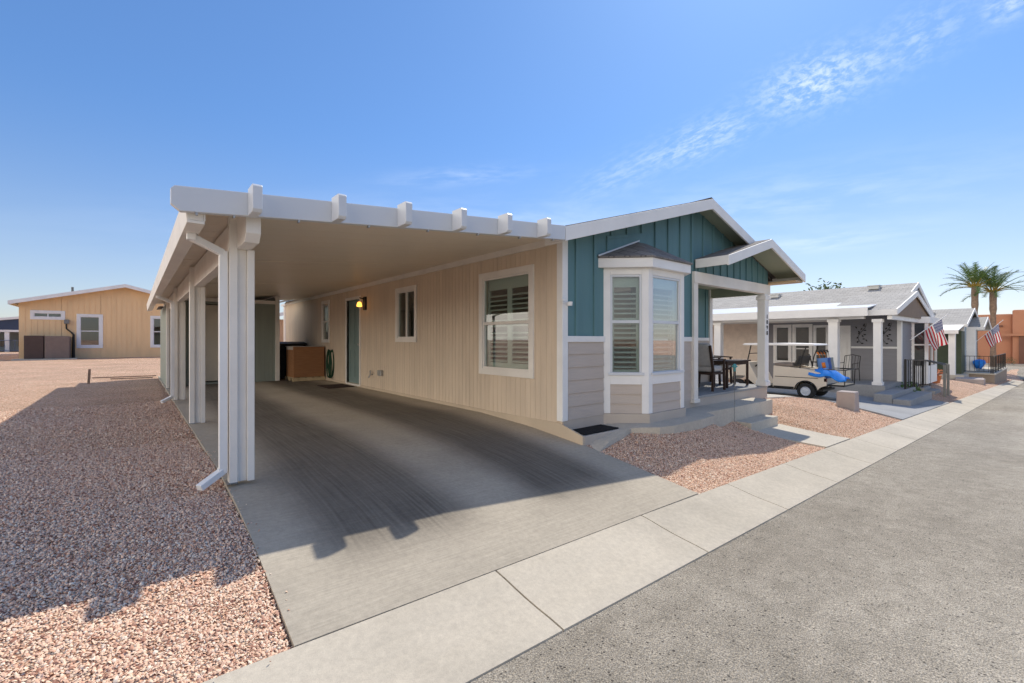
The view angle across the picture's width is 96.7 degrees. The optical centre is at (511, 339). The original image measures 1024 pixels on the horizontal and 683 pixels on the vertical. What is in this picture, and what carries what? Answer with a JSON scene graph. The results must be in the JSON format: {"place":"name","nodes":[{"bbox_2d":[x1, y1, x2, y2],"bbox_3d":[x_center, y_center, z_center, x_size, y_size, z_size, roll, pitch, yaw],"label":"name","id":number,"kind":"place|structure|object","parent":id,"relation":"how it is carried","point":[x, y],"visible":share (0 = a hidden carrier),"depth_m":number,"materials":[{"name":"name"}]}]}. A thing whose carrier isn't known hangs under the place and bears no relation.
{"place":"outdoors","nodes":[
{"label":"outdoors","id":0,"kind":"place"},
{"bbox_2d":[0,316,18,351],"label":"navy gable house","id":1,"kind":"structure","parent":0,"point":[9,328],"depth_m":34.10,"materials":[{"name":"grey"}]},
{"bbox_2d":[0,334,3,345],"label":"window","id":2,"kind":"structure","parent":1,"relation":"in","point":[1,335],"depth_m":35.63,"materials":[{"name":"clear glass"}]},
{"bbox_2d":[8,284,163,358],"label":"tan house","id":3,"kind":"structure","parent":0,"point":[117,321],"depth_m":22.91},
{"bbox_2d":[30,310,64,319],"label":"window","id":4,"kind":"structure","parent":3,"relation":"in","point":[32,312],"depth_m":21.58,"materials":[{"name":"white paint"}]},
{"bbox_2d":[77,314,102,347],"bbox_3d":[-20.918,-0.440,22.551,0.960,1.680,0.065,0,0,-40],"label":"window","id":5,"kind":"structure","parent":3,"relation":"in","point":[100,316],"depth_m":22.54,"materials":[{"name":"white paint"}]},
{"bbox_2d":[150,316,159,347],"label":"window","id":6,"kind":"structure","parent":3,"relation":"in","point":[152,318],"depth_m":24.08,"materials":[{"name":"white paint"}]},
{"bbox_2d":[158,376,291,387],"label":"driveway","id":7,"kind":"structure","parent":0,"point":[281,380],"depth_m":11.99,"materials":[{"name":"concrete"}]},
{"bbox_2d":[157,296,279,384],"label":"storage shed","id":8,"kind":"structure","parent":7,"relation":"on","point":[267,339],"depth_m":11.92,"materials":[{"name":"green"}]},
{"bbox_2d":[205,305,217,380],"bbox_3d":[-7.308,0.075,11.401,0.780,1.870,0.040,0,0,-40],"label":"door","id":9,"kind":"structure","parent":8,"relation":"in","point":[211,311],"depth_m":11.27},
{"bbox_2d":[280,342,299,377],"bbox_3d":[-6.473,0.573,13.010,0.580,1.045,0.759,0,0,-40],"label":"trash bin","id":10,"kind":"object","parent":7,"relation":"on","point":[283,345],"visible":0.23,"depth_m":12.69,"materials":[{"name":"black plastic"}]},
{"bbox_2d":[285,376,324,381],"bbox_3d":[-5.689,1.041,12.504,0.820,0.098,0.810,0,0,-40],"label":"pallet","id":11,"kind":"object","parent":7,"relation":"on","point":[305,378],"visible":0.61,"depth_m":12.22,"materials":[{"name":"brown wood"}]},
{"bbox_2d":[286,346,324,377],"bbox_3d":[-5.684,0.579,12.490,0.810,0.822,0.780,0,0,-40],"label":"cardboard box","id":12,"kind":"object","parent":11,"relation":"on","point":[304,361],"visible":1,"depth_m":12.19,"materials":[{"name":"brown cardboard"}]},
{"bbox_2d":[165,380,371,405],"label":"driveway","id":13,"kind":"structure","parent":0,"point":[278,389],"depth_m":10.06,"materials":[{"name":"concrete"}]},
{"bbox_2d":[317,384,354,388],"bbox_3d":[-4.154,1.085,10.718,0.600,0.014,0.800,0,0,-40],"label":"door mat","id":14,"kind":"object","parent":13,"relation":"on","point":[335,386],"depth_m":10.58,"materials":[{"name":"black rubber"}]},
{"bbox_2d":[280,312,283,341],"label":"peach house","id":15,"kind":"structure","parent":0,"point":[281,329],"depth_m":26.54,"materials":[{"name":"beige paint"}]},
{"bbox_2d":[281,304,285,341],"bbox_3d":[-9.125,-0.600,22.968,3.500,3.300,5.000,0,0,-40],"label":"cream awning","id":16,"kind":"object","parent":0,"point":[284,322],"visible":0.11,"depth_m":23.62,"materials":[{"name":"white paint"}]},
{"bbox_2d":[176,390,457,438],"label":"driveway","id":17,"kind":"structure","parent":0,"point":[281,412],"depth_m":7.27,"materials":[{"name":"concrete"}]},
{"bbox_2d":[197,408,697,647],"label":"driveway","id":18,"kind":"structure","parent":0,"point":[358,520],"depth_m":3.50,"materials":[{"name":"concrete"}]},
{"bbox_2d":[0,351,1023,682],"bbox_3d":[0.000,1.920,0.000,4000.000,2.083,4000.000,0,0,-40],"label":"gravel ground","id":19,"kind":"structure","parent":0,"point":[42,385],"depth_m":4.81,"materials":[{"name":"brown gravel"}]},
{"bbox_2d":[0,340,18,350],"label":"porch railing","id":20,"kind":"object","parent":19,"relation":"on","point":[4,345],"visible":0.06,"depth_m":33.82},
{"bbox_2d":[11,358,77,360],"bbox_3d":[-21.698,0.907,21.204,2.100,0.086,0.950,0,0,-40],"label":"equipment pad","id":21,"kind":"object","parent":19,"relation":"on","point":[42,359],"visible":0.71,"depth_m":20.83,"materials":[{"name":"concrete"}]},
{"bbox_2d":[24,336,44,358],"bbox_3d":[-22.058,0.330,21.035,0.630,1.060,0.650,0,0,-40],"label":"utility cabinet","id":22,"kind":"object","parent":21,"relation":"on","point":[34,347],"visible":0.85,"depth_m":20.80,"materials":[{"name":"brown metal"}]},
{"bbox_2d":[45,336,70,358],"bbox_3d":[-21.474,0.340,21.521,0.830,1.040,0.650,0,0,-40],"label":"utility cabinet","id":23,"kind":"object","parent":21,"relation":"on","point":[57,346],"visible":0.99,"depth_m":21.28,"materials":[{"name":"beige metal"}]},
{"bbox_2d":[87,369,90,383],"bbox_3d":[-10.841,0.935,11.665,0.070,0.373,0.050,0,0,-40],"label":"survey stake","id":24,"kind":"object","parent":19,"relation":"on","point":[89,375],"visible":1,"depth_m":11.65,"materials":[{"name":"brown wood"}]},
{"bbox_2d":[92,375,155,378],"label":"loose boards","id":25,"kind":"object","parent":19,"relation":"on","point":[136,377],"visible":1,"depth_m":12.82,"materials":[{"name":"brown wood"}]},
{"bbox_2d":[0,400,292,682],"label":"gravel stones","id":26,"kind":"object","parent":19,"relation":"on","point":[101,457],"visible":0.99,"depth_m":2.57,"materials":[{"name":"beige gravel"}]},
{"bbox_2d":[190,440,676,682],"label":"loose stones","id":27,"kind":"object","parent":19,"relation":"on","point":[254,544],"visible":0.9,"depth_m":2.90,"materials":[{"name":"beige gravel"}]},
{"bbox_2d":[280,197,805,444],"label":"house","id":28,"kind":"structure","parent":19,"relation":"on","point":[608,320],"depth_m":6.94,"materials":[{"name":"beige"}]},
{"bbox_2d":[321,300,329,342],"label":"window","id":29,"kind":"structure","parent":28,"relation":"in","point":[323,303],"depth_m":12.68,"materials":[{"name":"beige paint"}]},
{"bbox_2d":[326,349,333,377],"bbox_3d":[-4.819,0.630,12.051,0.126,0.782,0.324,0,0,-40],"label":"garden hose","id":30,"kind":"object","parent":28,"relation":"attached to","point":[329,371],"visible":1,"depth_m":11.98,"materials":[{"name":"green rubber"}]},
{"bbox_2d":[345,296,360,385],"bbox_3d":[-3.799,0.025,10.955,0.110,2.110,0.970,0,0,-40],"label":"door","id":31,"kind":"structure","parent":28,"relation":"in","point":[354,322],"depth_m":11.05,"materials":[{"name":"teal paint"}]},
{"bbox_2d":[147,184,564,490],"bbox_3d":[-4.381,-0.097,8.580,3.870,2.386,12.000,0,0,-40],"label":"carport","id":32,"kind":"object","parent":28,"relation":"attached to","point":[236,254],"visible":0.99,"depth_m":4.40,"materials":[{"name":"white metal"}]},
{"bbox_2d":[395,285,416,341],"bbox_3d":[-2.042,-0.495,8.819,0.065,1.070,0.880,0,0,-40],"label":"window","id":33,"kind":"structure","parent":28,"relation":"in","point":[398,291],"depth_m":8.81,"materials":[{"name":"beige paint"}]},
{"bbox_2d":[479,264,533,378],"bbox_3d":[-0.060,-0.245,6.494,0.145,1.510,1.230,0,0,-40],"label":"window","id":34,"kind":"structure","parent":28,"relation":"in","point":[522,276],"depth_m":6.52,"materials":[{"name":"beige paint"}]},
{"bbox_2d":[597,240,692,423],"bbox_3d":[2.042,-0.142,6.469,1.993,2.604,0.585,0,0,-40],"label":"bay window","id":35,"kind":"structure","parent":28,"relation":"in","point":[645,394],"depth_m":6.12,"materials":[{"name":"white paint"}]},
{"bbox_2d":[698,344,725,391],"bbox_3d":[3.643,0.506,8.639,0.599,0.874,0.565,0,0,-40],"label":"porch chair","id":36,"kind":"object","parent":28,"relation":"on","point":[706,366],"visible":0.63,"depth_m":8.43,"materials":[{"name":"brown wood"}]},
{"bbox_2d":[698,343,732,384],"bbox_3d":[4.388,0.506,9.932,0.565,0.874,0.599,0,0,-40],"label":"porch chair","id":37,"kind":"object","parent":28,"relation":"on","point":[729,368],"visible":0.29,"depth_m":9.88,"materials":[{"name":"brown wood"}]},
{"bbox_2d":[713,359,750,387],"bbox_3d":[4.473,0.676,9.289,1.050,0.532,0.340,0,0,-40],"label":"patio table","id":38,"kind":"object","parent":28,"relation":"on","point":[728,362],"visible":0.83,"depth_m":9.19,"materials":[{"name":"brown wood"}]},
{"bbox_2d":[583,428,619,445],"bbox_3d":[1.027,1.265,5.699,0.738,0.270,0.338,0,0,-40],"label":"corner step","id":39,"kind":"object","parent":19,"relation":"on","point":[589,439],"visible":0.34,"depth_m":5.45,"materials":[{"name":"grey concrete"}]},
{"bbox_2d":[572,424,618,434],"bbox_3d":[1.018,1.121,5.693,0.640,0.017,0.290,0,0,-40],"label":"door mat","id":40,"kind":"object","parent":39,"relation":"on","point":[594,429],"depth_m":5.65,"materials":[{"name":"black rubber"}]},
{"bbox_2d":[202,380,1023,682],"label":"sidewalk","id":41,"kind":"structure","parent":19,"relation":"on","point":[471,630],"depth_m":2.63,"materials":[{"name":"concrete"}]},
{"bbox_2d":[590,397,772,451],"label":"front walk","id":42,"kind":"structure","parent":19,"relation":"on","point":[720,414],"depth_m":6.58,"materials":[{"name":"concrete"}]},
{"bbox_2d":[601,397,899,493],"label":"gravel stones","id":43,"kind":"object","parent":19,"relation":"on","point":[748,437],"visible":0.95,"depth_m":5.76,"materials":[{"name":"brown gravel"}]},
{"bbox_2d":[731,364,737,421],"bbox_3d":[3.672,0.870,7.506,0.100,0.960,0.097,0,0,-40],"label":"garden stake","id":44,"kind":"object","parent":43,"relation":"on","point":[734,366],"visible":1,"depth_m":7.50,"materials":[{"name":"grey paint"}]},
{"bbox_2d":[736,414,777,430],"bbox_3d":[4.222,1.475,7.830,1.100,0.250,0.255,0,0,-40],"label":"entry step","id":45,"kind":"object","parent":19,"relation":"on","point":[759,422],"visible":0.6,"depth_m":7.71,"materials":[{"name":"concrete"}]},
{"bbox_2d":[803,278,844,290],"bbox_3d":[24.921,-1.071,35.771,6.427,7.359,5.825,0,0,-40],"label":"tree","id":46,"kind":"object","parent":19,"relation":"on","point":[826,287],"visible":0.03,"depth_m":34.84,"materials":[{"name":"green plant"}]},
{"bbox_2d":[713,282,938,396],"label":"grey house","id":47,"kind":"structure","parent":19,"relation":"on","point":[832,318],"depth_m":16.70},
{"bbox_2d":[773,324,791,362],"bbox_3d":[10.962,0.165,18.439,0.065,1.570,0.670,0,0,-40],"label":"window","id":48,"kind":"structure","parent":47,"relation":"in","point":[781,333],"depth_m":18.45,"materials":[{"name":"white paint"}]},
{"bbox_2d":[792,324,812,365],"bbox_3d":[11.419,0.340,17.889,0.065,1.920,0.700,0,0,-40],"label":"window","id":49,"kind":"structure","parent":47,"relation":"in","point":[801,333],"depth_m":17.92,"materials":[{"name":"white paint"}]},
{"bbox_2d":[813,325,827,366],"bbox_3d":[11.821,0.550,17.404,0.065,2.240,0.500,0,0,-40],"label":"window","id":50,"kind":"structure","parent":47,"relation":"in","point":[820,332],"depth_m":17.43,"materials":[{"name":"white paint"}]},
{"bbox_2d":[840,326,850,377],"bbox_3d":[12.270,0.435,16.867,0.070,1.930,0.480,0,0,-40],"label":"door","id":51,"kind":"structure","parent":47,"relation":"in","point":[845,331],"depth_m":16.81,"materials":[{"name":"white paint"}]},
{"bbox_2d":[841,354,860,380],"bbox_3d":[11.841,0.965,15.998,0.584,0.913,0.504,0,0,-30],"label":"metal chair","id":52,"kind":"object","parent":47,"relation":"on","point":[852,365],"visible":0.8,"depth_m":16.01,"materials":[{"name":"black metal"}]},
{"bbox_2d":[855,324,866,343],"bbox_3d":[12.586,-0.224,16.397,0.016,0.753,0.347,0,0,-40],"label":"wall art","id":53,"kind":"object","parent":47,"relation":"attached to","point":[859,333],"depth_m":16.38,"materials":[{"name":"black metal"}]},
{"bbox_2d":[883,323,891,343],"bbox_3d":[13.033,-0.224,15.859,0.016,0.753,0.347,0,0,-40],"label":"wall art","id":54,"kind":"object","parent":47,"relation":"attached to","point":[888,334],"depth_m":15.82,"materials":[{"name":"black metal"}]},
{"bbox_2d":[911,317,938,383],"bbox_3d":[15.792,0.375,17.377,2.700,2.450,0.505,0,0,-40],"label":"bay window","id":55,"kind":"structure","parent":47,"relation":"in","point":[922,349],"depth_m":16.72,"materials":[{"name":"white paint"}]},
{"bbox_2d":[910,314,948,350],"bbox_3d":[14.784,-0.275,16.155,1.746,1.309,0.257,0,0,-8],"label":"flag","id":56,"kind":"object","parent":47,"relation":"attached to","point":[935,334],"visible":1,"depth_m":16.17,"materials":[{"name":"multicoloured fabric"}]},
{"bbox_2d":[836,390,858,410],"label":"concrete block","id":57,"kind":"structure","parent":19,"relation":"on","point":[849,400],"depth_m":10.14,"materials":[{"name":"paint"}]},
{"bbox_2d":[873,386,915,403],"bbox_3d":[11.824,1.795,14.015,3.300,0.510,0.420,0,0,-40],"label":"porch step","id":58,"kind":"object","parent":19,"relation":"on","point":[888,395],"visible":0.47,"depth_m":13.12,"materials":[{"name":"grey concrete"}]},
{"bbox_2d":[901,381,920,390],"bbox_3d":[13.369,1.588,15.371,0.672,0.409,0.688,0,0,12],"label":"shrub","id":59,"kind":"object","parent":19,"relation":"on","point":[918,389],"visible":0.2,"depth_m":15.20,"materials":[{"name":"green plant"}]},
{"bbox_2d":[893,391,931,405],"bbox_3d":[12.089,1.855,13.696,3.300,0.390,0.390,0,0,-40],"label":"porch step","id":60,"kind":"object","parent":19,"relation":"on","point":[914,398],"visible":0.6,"depth_m":13.18,"materials":[{"name":"grey concrete"}]},
{"bbox_2d":[904,359,930,388],"bbox_3d":[13.946,1.180,15.608,4.250,1.160,0.050,0,0,-40],"label":"porch railing","id":61,"kind":"object","parent":19,"relation":"on","point":[914,371],"visible":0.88,"depth_m":15.16,"materials":[{"name":"black metal"}]},
{"bbox_2d":[920,385,930,390],"bbox_3d":[14.661,1.855,16.234,1.300,0.390,0.250,0,0,-40],"label":"garden step","id":62,"kind":"object","parent":19,"relation":"on","point":[925,388],"visible":0.22,"depth_m":15.91,"materials":[{"name":"grey concrete"}]},
{"bbox_2d":[926,388,940,394],"bbox_3d":[14.936,1.905,16.137,1.200,0.290,0.250,0,0,-40],"label":"garden step","id":63,"kind":"object","parent":19,"relation":"on","point":[934,391],"visible":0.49,"depth_m":15.87,"materials":[{"name":"grey concrete"}]},
{"bbox_2d":[932,369,942,382],"bbox_3d":[18.143,1.539,19.474,0.468,0.603,0.472,0,0,-40],"label":"flower pot","id":64,"kind":"object","parent":19,"relation":"on","point":[939,376],"visible":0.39,"depth_m":19.34,"materials":[{"name":"ceramic"}]},
{"bbox_2d":[927,360,949,396],"bbox_3d":[15.230,1.357,16.320,0.416,1.269,1.860,0,0,20],"label":"handrail","id":65,"kind":"object","parent":19,"relation":"on","point":[944,378],"visible":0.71,"depth_m":15.88,"materials":[{"name":"grey paint"}]},
{"bbox_2d":[932,308,991,374],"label":"blue grey house","id":66,"kind":"structure","parent":19,"relation":"on","point":[958,351],"depth_m":27.58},
{"bbox_2d":[976,320,1002,347],"bbox_3d":[30.491,-0.397,29.101,1.441,1.767,0.528,0,0,23],"label":"flag","id":67,"kind":"object","parent":66,"relation":"attached to","point":[993,336],"visible":1,"depth_m":28.98,"materials":[{"name":"multicoloured fabric"}]},
{"bbox_2d":[956,378,984,384],"bbox_3d":[24.227,2.248,24.046,0.800,0.420,1.050,0,0,-40],"label":"stone step","id":68,"kind":"object","parent":19,"relation":"on","point":[977,381],"visible":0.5,"depth_m":23.70,"materials":[{"name":"paint"}]},
{"bbox_2d":[937,367,1007,383],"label":"deck","id":69,"kind":"structure","parent":19,"relation":"on","point":[997,376],"depth_m":26.62,"materials":[{"name":"concrete"}]},
{"bbox_2d":[972,359,985,368],"bbox_3d":[28.532,1.487,27.782,1.084,0.654,0.500,0,0,-40],"label":"blue cover","id":70,"kind":"object","parent":69,"relation":"on","point":[980,363],"visible":0.97,"depth_m":27.54,"materials":[{"name":"fabric"}]},
{"bbox_2d":[974,356,991,373],"bbox_3d":[26.510,1.420,27.026,0.052,1.000,2.735,0,0,-42],"label":"deck railing","id":71,"kind":"object","parent":69,"relation":"on","point":[990,371],"visible":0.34,"depth_m":26.10,"materials":[{"name":"black metal"}]},
{"bbox_2d":[992,353,1005,373],"bbox_3d":[31.000,1.420,28.921,9.200,1.000,0.050,0,0,-40],"label":"deck railing","id":72,"kind":"object","parent":69,"relation":"on","point":[999,361],"visible":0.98,"depth_m":28.77,"materials":[{"name":"black metal"}]},
{"bbox_2d":[938,262,1016,358],"bbox_3d":[40.350,-2.086,39.636,5.315,9.811,5.170,0,0,18],"label":"palm tree","id":73,"kind":"object","parent":19,"relation":"on","point":[973,276],"visible":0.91,"depth_m":39.50,"materials":[{"name":"green plant"}]},
{"bbox_2d":[978,310,1023,363],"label":"adobe building","id":74,"kind":"structure","parent":19,"relation":"on","point":[1011,343],"depth_m":51.35,"materials":[{"name":"paint"}]},
{"bbox_2d":[1019,336,1023,363],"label":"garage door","id":75,"kind":"structure","parent":74,"relation":"in","point":[1021,338],"depth_m":49.99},
{"bbox_2d":[985,363,1023,365],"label":"kerb","id":76,"kind":"structure","parent":19,"relation":"on","point":[1010,364],"depth_m":48.32,"materials":[{"name":"concrete"}]},
{"bbox_2d":[0,0,1023,318],"label":"sky","id":77,"kind":"structure","parent":0,"point":[875,142],"materials":[{"name":"blue"}]},
{"bbox_2d":[469,382,1023,682],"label":"asphalt street","id":78,"kind":"structure","parent":0,"point":[905,564],"depth_m":2.70,"materials":[{"name":"grey asphalt"}]},
{"bbox_2d":[767,388,836,399],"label":"neighbor driveway","id":79,"kind":"structure","parent":0,"point":[776,393],"depth_m":14.01,"materials":[{"name":"concrete"}]},
{"bbox_2d":[728,343,855,397],"bbox_3d":[8.311,0.881,13.816,1.276,1.588,3.268,0,0,-40],"label":"golf cart","id":80,"kind":"object","parent":79,"relation":"on","point":[795,376],"visible":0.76,"depth_m":13.21,"materials":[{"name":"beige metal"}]},
{"bbox_2d":[817,350,829,377],"bbox_3d":[8.859,0.762,12.960,0.274,0.966,0.324,0,0,-40],"label":"golf bag","id":81,"kind":"object","parent":80,"relation":"on","point":[822,362],"visible":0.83,"depth_m":12.88,"materials":[{"name":"blue fabric"}]},
{"bbox_2d":[821,350,831,377],"bbox_3d":[9.067,0.762,13.132,0.274,0.966,0.324,0,0,-40],"label":"golf bag","id":82,"kind":"object","parent":80,"relation":"in","point":[829,363],"visible":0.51,"depth_m":13.03,"materials":[{"name":"blue fabric"}]},
{"bbox_2d":[808,368,849,381],"bbox_3d":[8.743,0.961,12.561,0.380,0.346,0.888,0,0,-40],"label":"blue cover","id":83,"kind":"object","parent":80,"relation":"on","point":[835,375],"visible":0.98,"depth_m":12.44,"materials":[{"name":"fabric"}]},
{"bbox_2d":[824,350,834,368],"bbox_3d":[9.259,0.762,13.292,0.274,0.966,0.324,0,0,-40],"label":"golf bag","id":84,"kind":"object","parent":80,"relation":"on","point":[832,362],"visible":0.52,"depth_m":13.20,"materials":[{"name":"grey fabric"}]},
{"bbox_2d":[759,424,849,447],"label":"entry path","id":85,"kind":"structure","parent":0,"point":[803,436],"depth_m":7.34,"materials":[{"name":"concrete"}]},
{"bbox_2d":[799,397,928,419],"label":"neighbor driveway","id":86,"kind":"structure","parent":0,"point":[897,412],"depth_m":11.11,"materials":[{"name":"grey concrete"}]},
{"bbox_2d":[859,395,948,409],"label":"neighbor driveway","id":87,"kind":"structure","parent":0,"point":[930,404],"depth_m":13.07,"materials":[{"name":"grey concrete"}]},
{"bbox_2d":[983,365,1023,379],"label":"cross street","id":88,"kind":"structure","parent":0,"point":[1020,372],"depth_m":43.58,"materials":[{"name":"concrete"}]},
{"bbox_2d":[951,265,1023,366],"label":"palm tree","id":89,"kind":"object","parent":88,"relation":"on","point":[993,295],"visible":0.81,"depth_m":39.39,"materials":[{"name":"green plant"}]}
]}

